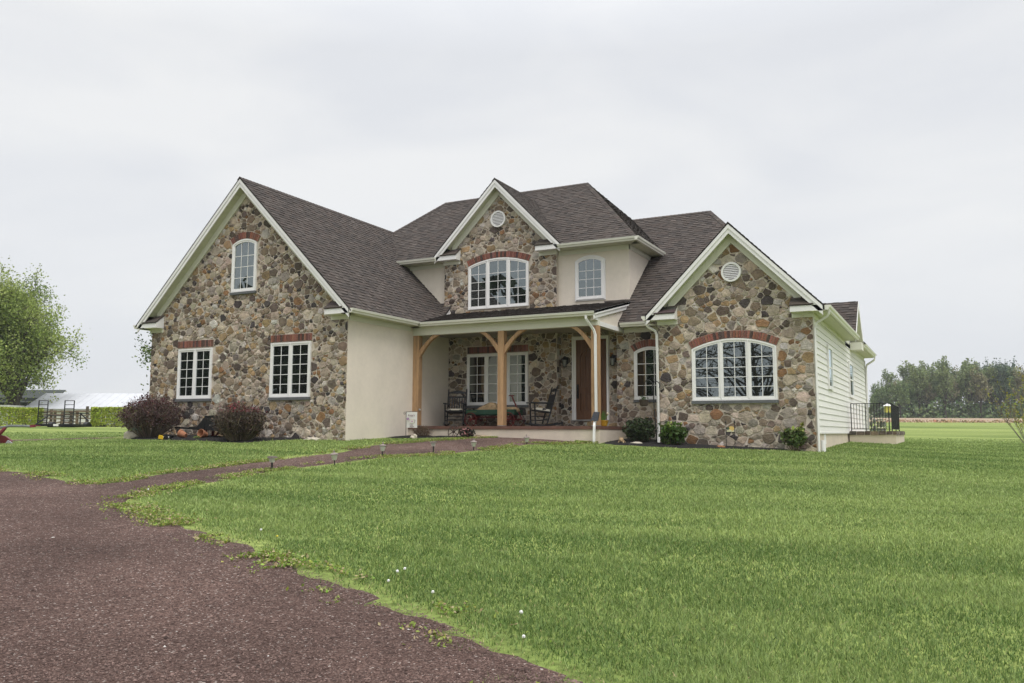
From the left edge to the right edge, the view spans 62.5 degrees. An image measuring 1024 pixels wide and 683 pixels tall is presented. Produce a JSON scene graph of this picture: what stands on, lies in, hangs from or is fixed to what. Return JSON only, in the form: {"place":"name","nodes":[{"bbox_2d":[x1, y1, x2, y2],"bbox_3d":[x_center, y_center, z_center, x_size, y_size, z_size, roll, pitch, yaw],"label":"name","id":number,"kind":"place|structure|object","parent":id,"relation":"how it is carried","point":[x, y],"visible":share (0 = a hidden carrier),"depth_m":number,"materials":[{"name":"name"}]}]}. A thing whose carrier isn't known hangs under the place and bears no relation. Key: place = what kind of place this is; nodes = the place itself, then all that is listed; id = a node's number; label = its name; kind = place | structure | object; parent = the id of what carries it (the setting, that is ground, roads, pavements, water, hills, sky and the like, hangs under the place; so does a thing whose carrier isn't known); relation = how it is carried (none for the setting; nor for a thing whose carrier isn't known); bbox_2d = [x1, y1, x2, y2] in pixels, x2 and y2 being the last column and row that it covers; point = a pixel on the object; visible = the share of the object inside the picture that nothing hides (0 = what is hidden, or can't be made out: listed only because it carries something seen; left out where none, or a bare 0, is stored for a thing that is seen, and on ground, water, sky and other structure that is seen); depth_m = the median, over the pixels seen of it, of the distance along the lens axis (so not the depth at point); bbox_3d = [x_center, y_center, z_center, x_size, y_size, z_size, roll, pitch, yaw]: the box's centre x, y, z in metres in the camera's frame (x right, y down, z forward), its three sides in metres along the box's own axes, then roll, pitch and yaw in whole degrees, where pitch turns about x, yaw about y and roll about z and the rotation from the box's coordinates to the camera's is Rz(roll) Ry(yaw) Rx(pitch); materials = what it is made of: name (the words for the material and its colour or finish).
{"place":"outdoors","nodes":[
{"label":"outdoors","id":0,"kind":"place"},
{"bbox_2d":[12,437,116,440],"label":"side driveway","id":1,"kind":"structure","parent":0,"point":[58,439],"depth_m":25.21,"materials":[{"name":"gravel"}]},
{"bbox_2d":[0,437,582,682],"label":"driveway","id":2,"kind":"structure","parent":0,"point":[10,483],"depth_m":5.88,"materials":[{"name":"brown gravel"}]},
{"bbox_2d":[477,402,496,409],"bbox_3d":[-0.683,1.954,24.673,0.718,0.352,0.410,-3,-7,27],"label":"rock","id":3,"kind":"object","parent":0,"point":[490,406],"visible":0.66,"depth_m":24.46,"materials":[{"name":"beige stone"}]},
{"bbox_2d":[0,422,1023,682],"bbox_3d":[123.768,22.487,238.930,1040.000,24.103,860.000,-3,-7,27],"label":"ground","id":4,"kind":"structure","parent":0,"point":[956,430],"depth_m":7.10,"materials":[{"name":"green plant"}]},
{"bbox_2d":[0,425,39,443],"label":"plough","id":5,"kind":"object","parent":4,"relation":"on","point":[5,439],"visible":0.94,"depth_m":22.76,"materials":[{"name":"red paint"}]},
{"bbox_2d":[0,406,43,426],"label":"hedge","id":6,"kind":"object","parent":4,"relation":"on","point":[32,413],"visible":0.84,"depth_m":51.85,"materials":[{"name":"green plant"}]},
{"bbox_2d":[0,390,65,405],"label":"dark barn","id":7,"kind":"structure","parent":4,"relation":"on","point":[39,393],"depth_m":85.49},
{"bbox_2d":[0,255,92,416],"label":"tree","id":8,"kind":"object","parent":4,"relation":"on","point":[27,342],"visible":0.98,"depth_m":65.38,"materials":[{"name":"green plant"}]},
{"bbox_2d":[8,406,123,424],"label":"rail fence","id":9,"kind":"object","parent":4,"relation":"on","point":[54,418],"visible":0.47,"depth_m":55.70,"materials":[{"name":"brown wood"}]},
{"bbox_2d":[35,400,105,426],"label":"utility trailer","id":10,"kind":"object","parent":4,"relation":"on","point":[66,424],"visible":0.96,"depth_m":49.84,"materials":[{"name":"black paint"}]},
{"bbox_2d":[0,393,148,423],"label":"long shed","id":11,"kind":"structure","parent":4,"relation":"on","point":[84,400],"depth_m":67.08,"materials":[{"name":"metal"}]},
{"bbox_2d":[90,406,139,426],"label":"hedge","id":12,"kind":"object","parent":4,"relation":"on","point":[96,416],"visible":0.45,"depth_m":51.85,"materials":[{"name":"green plant"}]},
{"bbox_2d":[132,331,151,389],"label":"tree","id":13,"kind":"object","parent":4,"relation":"on","point":[148,351],"visible":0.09,"depth_m":40.42,"materials":[{"name":"green plant"}]},
{"bbox_2d":[131,435,305,442],"bbox_3d":[-8.156,2.607,22.635,6.583,0.198,1.971,-3,-7,27],"label":"mulch bed","id":14,"kind":"object","parent":4,"relation":"on","point":[212,438],"visible":0.43,"depth_m":22.01,"materials":[{"name":"black soil"}]},
{"bbox_2d":[123,430,137,438],"bbox_3d":[-10.493,2.614,23.221,0.521,0.349,0.267,-3,-7,27],"label":"rock","id":15,"kind":"object","parent":14,"relation":"on","point":[128,434],"visible":0.66,"depth_m":23.10,"materials":[{"name":"beige stone"}]},
{"bbox_2d":[108,391,185,436],"bbox_3d":[-9.895,2.022,23.242,2.190,1.323,1.644,-3,-7,27],"label":"barberry shrub","id":16,"kind":"object","parent":14,"relation":"on","point":[158,415],"visible":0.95,"depth_m":22.96,"materials":[{"name":"purple plant"}]},
{"bbox_2d":[158,434,173,438],"bbox_3d":[-9.156,2.522,22.317,0.369,0.142,0.148,-1,-6,10],"label":"toy truck","id":17,"kind":"object","parent":14,"relation":"on","point":[164,436],"visible":1,"depth_m":22.27,"materials":[{"name":"yellow paint"}]},
{"bbox_2d":[177,429,187,437],"bbox_3d":[-8.796,2.453,22.498,0.252,0.224,0.211,-3,-7,27],"label":"clay pot","id":18,"kind":"object","parent":14,"relation":"on","point":[181,433],"visible":1,"depth_m":22.45,"materials":[{"name":"ceramic"}]},
{"bbox_2d":[192,429,207,437],"bbox_3d":[-8.252,2.447,22.338,0.266,0.267,0.406,-3,-7,27],"label":"clay pot","id":19,"kind":"object","parent":14,"relation":"on","point":[201,433],"visible":0.99,"depth_m":22.37,"materials":[{"name":"ceramic"}]},
{"bbox_2d":[175,415,253,437],"bbox_3d":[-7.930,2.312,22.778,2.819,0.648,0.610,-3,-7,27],"label":"wheelbarrow","id":20,"kind":"object","parent":14,"relation":"on","point":[204,423],"visible":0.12,"depth_m":22.61,"materials":[{"name":"black paint"}]},
{"bbox_2d":[208,400,275,440],"bbox_3d":[-6.941,2.006,21.422,1.638,1.099,1.490,-3,-7,27],"label":"barberry shrub","id":21,"kind":"object","parent":14,"relation":"on","point":[234,421],"visible":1,"depth_m":21.18,"materials":[{"name":"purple plant"}]},
{"bbox_2d":[303,437,320,440],"bbox_3d":[-5.149,2.524,21.759,0.568,0.123,0.240,-3,-7,27],"label":"rock","id":22,"kind":"object","parent":14,"relation":"on","point":[312,438],"visible":0.61,"depth_m":21.65,"materials":[{"name":"white stone"}]},
{"bbox_2d":[267,456,276,469],"bbox_3d":[-4.301,2.226,15.118,0.124,0.342,0.124,-3,-7,27],"label":"path light","id":23,"kind":"object","parent":4,"relation":"on","point":[271,459],"visible":0.91,"depth_m":15.10,"materials":[{"name":"black metal"}]},
{"bbox_2d":[0,436,611,682],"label":"edge weeds","id":24,"kind":"object","parent":4,"relation":"on","point":[152,513],"visible":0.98,"depth_m":10.60,"materials":[{"name":"green plant"}]},
{"bbox_2d":[330,451,337,464],"bbox_3d":[-3.405,2.251,16.173,0.166,0.348,0.163,-6,-5,27],"label":"path light","id":25,"kind":"object","parent":4,"relation":"on","point":[334,456],"visible":0.98,"depth_m":16.13,"materials":[{"name":"black metal"}]},
{"bbox_2d":[379,443,385,454],"bbox_3d":[-2.719,2.278,17.720,0.166,0.348,0.164,8,-13,-29],"label":"path light","id":26,"kind":"object","parent":4,"relation":"on","point":[382,447],"visible":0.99,"depth_m":17.69,"materials":[{"name":"grey metal"}]},
{"bbox_2d":[387,435,460,437],"bbox_3d":[-2.169,2.648,23.348,3.428,0.113,1.624,1,-6,-5],"label":"mulch bed","id":27,"kind":"object","parent":4,"relation":"on","point":[409,436],"visible":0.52,"depth_m":23.07,"materials":[{"name":"brown soil"}]},
{"bbox_2d":[405,411,416,427],"bbox_3d":[-2.773,2.287,23.020,0.467,0.776,0.038,-3,-7,27],"label":"garden flag","id":28,"kind":"object","parent":27,"relation":"on","point":[411,419],"visible":1,"depth_m":23.01,"materials":[{"name":"white fabric"}]},
{"bbox_2d":[412,425,433,435],"bbox_3d":[-2.463,2.470,23.329,0.677,0.403,0.680,-3,-7,27],"label":"bare shrub","id":29,"kind":"object","parent":27,"relation":"on","point":[421,431],"visible":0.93,"depth_m":23.24,"materials":[{"name":"brown plant"}]},
{"bbox_2d":[448,425,458,437],"bbox_3d":[-1.598,2.462,23.038,0.351,0.353,0.123,-3,-7,27],"label":"wheel ornament","id":30,"kind":"object","parent":27,"relation":"on","point":[453,431],"visible":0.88,"depth_m":23.02,"materials":[{"name":"metal"}]},
{"bbox_2d":[454,427,475,436],"bbox_3d":[-1.264,2.461,22.714,0.575,0.331,0.573,1,-6,-11],"label":"flowering shrub","id":31,"kind":"object","parent":27,"relation":"on","point":[468,432],"visible":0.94,"depth_m":22.66,"materials":[{"name":"pink plant"}]},
{"bbox_2d":[430,441,436,451],"bbox_3d":[-1.758,2.403,18.873,0.124,0.342,0.124,-1,-6,10],"label":"path light","id":32,"kind":"object","parent":4,"relation":"on","point":[433,443],"visible":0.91,"depth_m":18.85,"materials":[{"name":"grey glass"}]},
{"bbox_2d":[471,439,476,449],"bbox_3d":[-0.888,2.415,19.550,0.164,0.348,0.166,2,-4,3],"label":"path light","id":33,"kind":"object","parent":4,"relation":"on","point":[473,442],"visible":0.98,"depth_m":19.51,"materials":[{"name":"grey metal"}]},
{"bbox_2d":[133,176,904,451],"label":"house","id":34,"kind":"structure","parent":4,"relation":"on","point":[295,317],"depth_m":23.74,"materials":[{"name":"stone"}]},
{"bbox_2d":[175,348,212,401],"bbox_3d":[-9.100,0.956,24.160,1.380,1.515,0.085,-3,-7,27],"label":"window","id":35,"kind":"structure","parent":34,"relation":"in","point":[194,370],"depth_m":24.16,"materials":[{"name":"white glass"}]},
{"bbox_2d":[229,239,257,294],"bbox_3d":[-7.518,-2.107,23.671,0.950,1.572,0.085,-3,-7,27],"label":"window","id":36,"kind":"structure","parent":34,"relation":"in","point":[244,252],"depth_m":23.68,"materials":[{"name":"white glass"}]},
{"bbox_2d":[268,341,311,399],"bbox_3d":[-5.934,0.788,22.535,1.425,1.545,0.085,-3,-7,27],"label":"window","id":37,"kind":"structure","parent":34,"relation":"in","point":[290,362],"depth_m":22.53,"materials":[{"name":"white glass"}]},
{"bbox_2d":[443,389,467,425],"bbox_3d":[-1.653,1.936,24.884,0.640,1.117,0.991,0,-6,5],"label":"rocking chair","id":38,"kind":"object","parent":34,"relation":"on","point":[454,411],"visible":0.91,"depth_m":24.95,"materials":[{"name":"black paint"}]},
{"bbox_2d":[464,395,524,425],"bbox_3d":[-0.475,2.028,24.585,1.736,0.910,0.690,-3,-7,27],"label":"wagon","id":39,"kind":"object","parent":34,"relation":"on","point":[511,413],"visible":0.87,"depth_m":24.46,"materials":[{"name":"green paint"}]},
{"bbox_2d":[467,352,528,407],"bbox_3d":[-0.454,1.165,25.277,2.110,1.630,0.085,-3,-7,27],"label":"window","id":40,"kind":"structure","parent":34,"relation":"in","point":[482,369],"depth_m":25.36,"materials":[{"name":"white glass"}]},
{"bbox_2d":[468,257,528,309],"bbox_3d":[-0.432,-1.819,26.143,2.109,1.570,0.066,-3,-7,27],"label":"window","id":41,"kind":"structure","parent":34,"relation":"in","point":[502,282],"depth_m":26.14,"materials":[{"name":"white glass"}]},
{"bbox_2d":[524,386,562,425],"bbox_3d":[0.891,1.814,23.669,0.991,1.117,0.640,2,-6,-13],"label":"rocking chair","id":42,"kind":"object","parent":34,"relation":"on","point":[550,402],"visible":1,"depth_m":23.45,"materials":[{"name":"black paint"}]},
{"bbox_2d":[562,356,567,367],"bbox_3d":[1.537,0.591,24.490,0.180,0.338,0.221,-3,-7,27],"label":"wall lantern","id":43,"kind":"object","parent":34,"relation":"attached to","point":[565,361],"depth_m":24.43,"materials":[{"name":"black metal"}]},
{"bbox_2d":[576,256,603,299],"bbox_3d":[2.300,-1.879,24.866,0.890,1.285,0.070,-3,-7,27],"label":"window","id":44,"kind":"structure","parent":34,"relation":"in","point":[589,269],"depth_m":24.86,"materials":[{"name":"white glass"}]},
{"bbox_2d":[591,412,599,420],"bbox_3d":[2.133,1.909,21.501,0.204,0.235,0.202,-3,-7,27],"label":"solar panel","id":45,"kind":"object","parent":34,"relation":"attached to","point":[595,416],"visible":1,"depth_m":21.45,"materials":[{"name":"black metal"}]},
{"bbox_2d":[601,411,608,425],"bbox_3d":[2.375,1.976,21.890,0.290,0.438,0.276,-3,-7,27],"label":"flowerpot","id":46,"kind":"object","parent":34,"relation":"on","point":[604,422],"visible":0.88,"depth_m":21.82,"materials":[{"name":"yellow ceramic"}]},
{"bbox_2d":[610,354,615,365],"bbox_3d":[2.844,0.523,23.820,0.180,0.338,0.221,-3,-7,27],"label":"wall lantern","id":47,"kind":"object","parent":34,"relation":"attached to","point":[612,359],"depth_m":23.76,"materials":[{"name":"black metal"}]},
{"bbox_2d":[633,347,658,401],"bbox_3d":[3.778,0.900,23.110,0.937,1.524,0.085,-3,-7,27],"label":"window","id":48,"kind":"structure","parent":34,"relation":"in","point":[645,357],"depth_m":23.19,"materials":[{"name":"white glass"}]},
{"bbox_2d":[691,338,778,403],"bbox_3d":[5.517,0.727,21.015,2.132,1.623,0.085,-3,-7,27],"label":"window","id":49,"kind":"structure","parent":34,"relation":"in","point":[734,370],"depth_m":21.01,"materials":[{"name":"white glass"}]},
{"bbox_2d":[826,344,833,389],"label":"window","id":50,"kind":"structure","parent":34,"relation":"in","point":[829,354],"depth_m":22.67,"materials":[{"name":"white glass"}]},
{"bbox_2d":[848,361,854,398],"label":"window","id":51,"kind":"structure","parent":34,"relation":"in","point":[851,371],"depth_m":27.54,"materials":[{"name":"white glass"}]},
{"bbox_2d":[850,403,899,431],"bbox_3d":[12.094,2.569,27.998,1.192,0.915,4.172,-3,-7,27],"label":"patio railing","id":52,"kind":"object","parent":34,"relation":"on","point":[895,423],"visible":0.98,"depth_m":26.34,"materials":[{"name":"black metal"}]},
{"bbox_2d":[524,434,529,443],"bbox_3d":[0.367,2.477,20.994,0.166,0.348,0.164,-5,-5,35],"label":"path light","id":53,"kind":"object","parent":4,"relation":"on","point":[526,438],"visible":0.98,"depth_m":20.96,"materials":[{"name":"grey metal"}]},
{"bbox_2d":[603,438,802,450],"bbox_3d":[4.859,2.585,21.106,5.225,0.303,2.479,-3,-7,27],"label":"mulch bed","id":54,"kind":"object","parent":4,"relation":"on","point":[650,443],"visible":0.61,"depth_m":20.72,"materials":[{"name":"black soil"}]},
{"bbox_2d":[622,415,657,441],"bbox_3d":[3.267,2.263,21.747,0.958,0.736,0.951,-3,-7,27],"label":"evergreen shrub","id":55,"kind":"object","parent":54,"relation":"on","point":[639,430],"visible":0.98,"depth_m":21.57,"materials":[{"name":"green plant"}]},
{"bbox_2d":[643,380,659,442],"bbox_3d":[3.553,1.812,21.410,0.439,1.693,0.026,-3,-7,27],"label":"shepherds crook","id":56,"kind":"object","parent":54,"relation":"on","point":[653,404],"visible":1,"depth_m":21.40,"materials":[{"name":"black metal"}]},
{"bbox_2d":[639,387,648,405],"bbox_3d":[3.370,1.400,21.550,0.262,0.486,0.252,-3,-7,27],"label":"hanging pot","id":57,"kind":"object","parent":56,"relation":"hanging from","point":[643,401],"visible":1,"depth_m":21.46,"materials":[{"name":"brown plastic"}]},
{"bbox_2d":[658,421,688,444],"bbox_3d":[4.009,2.297,21.022,0.830,0.644,0.744,-3,-7,27],"label":"rhododendron","id":58,"kind":"object","parent":54,"relation":"on","point":[672,434],"visible":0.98,"depth_m":20.84,"materials":[{"name":"green plant"}]},
{"bbox_2d":[725,421,734,446],"bbox_3d":[5.312,2.286,20.514,0.246,0.725,0.031,-3,-7,27],"label":"garden stake","id":59,"kind":"object","parent":54,"relation":"on","point":[731,429],"visible":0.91,"depth_m":20.52,"materials":[{"name":"yellow metal"}]},
{"bbox_2d":[778,421,807,450],"bbox_3d":[6.657,2.253,19.962,0.681,0.728,0.563,-3,-7,27],"label":"rhododendron","id":60,"kind":"object","parent":54,"relation":"on","point":[797,437],"visible":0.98,"depth_m":19.85,"materials":[{"name":"green plant"}]},
{"bbox_2d":[821,440,825,451],"bbox_3d":[7.389,2.504,20.024,0.114,0.320,0.114,-3,-7,27],"label":"drain pipe","id":61,"kind":"object","parent":4,"relation":"on","point":[823,445],"visible":0.66,"depth_m":19.98,"materials":[{"name":"white plastic"}]},
{"bbox_2d":[869,397,878,417],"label":"tree","id":62,"kind":"object","parent":4,"relation":"on","point":[874,401],"visible":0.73,"depth_m":203.12,"materials":[{"name":"green plant"}]},
{"bbox_2d":[869,382,883,404],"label":"tree","id":63,"kind":"object","parent":4,"relation":"on","point":[873,389],"visible":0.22,"depth_m":210.15,"materials":[{"name":"green plant"}]},
{"bbox_2d":[869,414,885,431],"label":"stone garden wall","id":64,"kind":"structure","parent":4,"relation":"on","point":[882,425],"depth_m":35.98,"materials":[{"name":"grey stone"}]},
{"bbox_2d":[872,385,891,417],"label":"tree","id":65,"kind":"object","parent":4,"relation":"on","point":[882,395],"visible":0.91,"depth_m":203.10,"materials":[{"name":"green plant"}]},
{"bbox_2d":[883,404,890,430],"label":"birdhouse","id":66,"kind":"object","parent":4,"relation":"on","point":[887,405],"visible":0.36,"depth_m":43.88,"materials":[{"name":"yellow paint"}]},
{"bbox_2d":[879,369,897,395],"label":"tree","id":67,"kind":"object","parent":4,"relation":"on","point":[889,377],"visible":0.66,"depth_m":209.48,"materials":[{"name":"green plant"}]},
{"bbox_2d":[888,378,909,417],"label":"tree","id":68,"kind":"object","parent":4,"relation":"on","point":[901,395],"visible":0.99,"depth_m":194.74,"materials":[{"name":"green plant"}]},
{"bbox_2d":[897,360,912,385],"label":"tree","id":69,"kind":"object","parent":4,"relation":"on","point":[904,372],"visible":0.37,"depth_m":208.90,"materials":[{"name":"green plant"}]},
{"bbox_2d":[897,380,917,411],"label":"tree","id":70,"kind":"object","parent":4,"relation":"on","point":[912,396],"visible":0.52,"depth_m":196.47,"materials":[{"name":"green plant"}]},
{"bbox_2d":[905,364,930,416],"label":"tree","id":71,"kind":"object","parent":4,"relation":"on","point":[915,375],"visible":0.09,"depth_m":202.74,"materials":[{"name":"green plant"}]},
{"bbox_2d":[908,366,929,415],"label":"tree","id":72,"kind":"object","parent":4,"relation":"on","point":[917,386],"visible":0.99,"depth_m":196.22,"materials":[{"name":"green plant"}]},
{"bbox_2d":[916,360,937,391],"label":"tree","id":73,"kind":"object","parent":4,"relation":"on","point":[933,381],"visible":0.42,"depth_m":203.57,"materials":[{"name":"green plant"}]},
{"bbox_2d":[918,377,937,415],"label":"tree","id":74,"kind":"object","parent":4,"relation":"on","point":[930,396],"visible":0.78,"depth_m":196.43,"materials":[{"name":"green plant"}]},
{"bbox_2d":[931,377,943,406],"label":"tree","id":75,"kind":"object","parent":4,"relation":"on","point":[937,393],"visible":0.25,"depth_m":202.61,"materials":[{"name":"green plant"}]},
{"bbox_2d":[930,356,951,403],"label":"tree","id":76,"kind":"object","parent":4,"relation":"on","point":[941,365],"visible":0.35,"depth_m":208.18,"materials":[{"name":"green plant"}]},
{"bbox_2d":[933,366,955,417],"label":"tree","id":77,"kind":"object","parent":4,"relation":"on","point":[941,377],"visible":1,"depth_m":193.53,"materials":[{"name":"green plant"}]},
{"bbox_2d":[868,396,1023,417],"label":"undergrowth","id":78,"kind":"object","parent":4,"relation":"on","point":[960,410],"visible":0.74,"depth_m":194.93,"materials":[{"name":"green plant"}]},
{"bbox_2d":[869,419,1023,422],"bbox_3d":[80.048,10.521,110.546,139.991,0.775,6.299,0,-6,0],"label":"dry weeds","id":79,"kind":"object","parent":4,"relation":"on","point":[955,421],"visible":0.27,"depth_m":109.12,"materials":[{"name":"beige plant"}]},
{"bbox_2d":[942,373,959,417],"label":"tree","id":80,"kind":"object","parent":4,"relation":"on","point":[956,388],"visible":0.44,"depth_m":196.28,"materials":[{"name":"green plant"}]},
{"bbox_2d":[942,374,964,405],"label":"tree","id":81,"kind":"object","parent":4,"relation":"on","point":[960,398],"visible":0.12,"depth_m":201.61,"materials":[{"name":"green plant"}]},
{"bbox_2d":[950,365,963,400],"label":"tree","id":82,"kind":"object","parent":4,"relation":"on","point":[956,375],"visible":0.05,"depth_m":208.98,"materials":[{"name":"green plant"}]},
{"bbox_2d":[955,362,975,414],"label":"tree","id":83,"kind":"object","parent":4,"relation":"on","point":[964,380],"visible":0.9,"depth_m":196.03,"materials":[{"name":"green plant"}]},
{"bbox_2d":[955,357,979,415],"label":"tree","id":84,"kind":"object","parent":4,"relation":"on","point":[976,366],"visible":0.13,"depth_m":201.36,"materials":[{"name":"green plant"}]},
{"bbox_2d":[965,391,985,409],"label":"tree","id":85,"kind":"object","parent":4,"relation":"on","point":[974,396],"visible":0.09,"depth_m":201.81,"materials":[{"name":"green plant"}]},
{"bbox_2d":[967,364,992,417],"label":"tree","id":86,"kind":"object","parent":4,"relation":"on","point":[980,381],"visible":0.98,"depth_m":193.40,"materials":[{"name":"green plant"}]},
{"bbox_2d":[974,356,988,371],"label":"tree","id":87,"kind":"object","parent":4,"relation":"on","point":[986,361],"visible":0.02,"depth_m":209.39,"materials":[{"name":"green plant"}]},
{"bbox_2d":[977,363,998,412],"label":"tree","id":88,"kind":"object","parent":4,"relation":"on","point":[986,373],"visible":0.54,"depth_m":196.95,"materials":[{"name":"green plant"}]},
{"bbox_2d":[980,358,1002,411],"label":"tree","id":89,"kind":"object","parent":4,"relation":"on","point":[992,401],"visible":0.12,"depth_m":199.76,"materials":[{"name":"green plant"}]},
{"bbox_2d":[975,366,1023,442],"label":"young tree","id":90,"kind":"object","parent":4,"relation":"on","point":[1015,414],"visible":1,"depth_m":25.53,"materials":[{"name":"green plant"}]},
{"bbox_2d":[987,358,1015,414],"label":"tree","id":91,"kind":"object","parent":4,"relation":"on","point":[1001,379],"visible":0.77,"depth_m":196.51,"materials":[{"name":"green plant"}]},
{"bbox_2d":[992,364,1023,414],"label":"tree","id":92,"kind":"object","parent":4,"relation":"on","point":[1011,381],"visible":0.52,"depth_m":196.20,"materials":[{"name":"green plant"}]},
{"bbox_2d":[1001,356,1018,400],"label":"tree","id":93,"kind":"object","parent":4,"relation":"on","point":[1013,360],"visible":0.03,"depth_m":207.97,"materials":[{"name":"green plant"}]},
{"bbox_2d":[1007,366,1018,402],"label":"tree","id":94,"kind":"object","parent":4,"relation":"on","point":[1014,398],"visible":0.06,"depth_m":200.29,"materials":[{"name":"green plant"}]},
{"bbox_2d":[1010,363,1023,402],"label":"tree","id":95,"kind":"object","parent":4,"relation":"on","point":[1018,380],"visible":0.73,"depth_m":195.49,"materials":[{"name":"green plant"}]},
{"bbox_2d":[0,0,1023,417],"label":"sky","id":96,"kind":"structure","parent":0,"point":[872,150],"materials":[{"name":"white"}]},
{"bbox_2d":[507,407,519,411],"bbox_3d":[-0.035,1.999,24.266,0.553,0.245,0.290,-3,-7,27],"label":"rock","id":97,"kind":"object","parent":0,"point":[518,410],"visible":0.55,"depth_m":24.17,"materials":[{"name":"beige stone"}]},
{"bbox_2d":[869,418,1021,422],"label":"field","id":98,"kind":"structure","parent":0,"point":[952,419],"depth_m":149.50,"materials":[{"name":"plant"}]}
]}

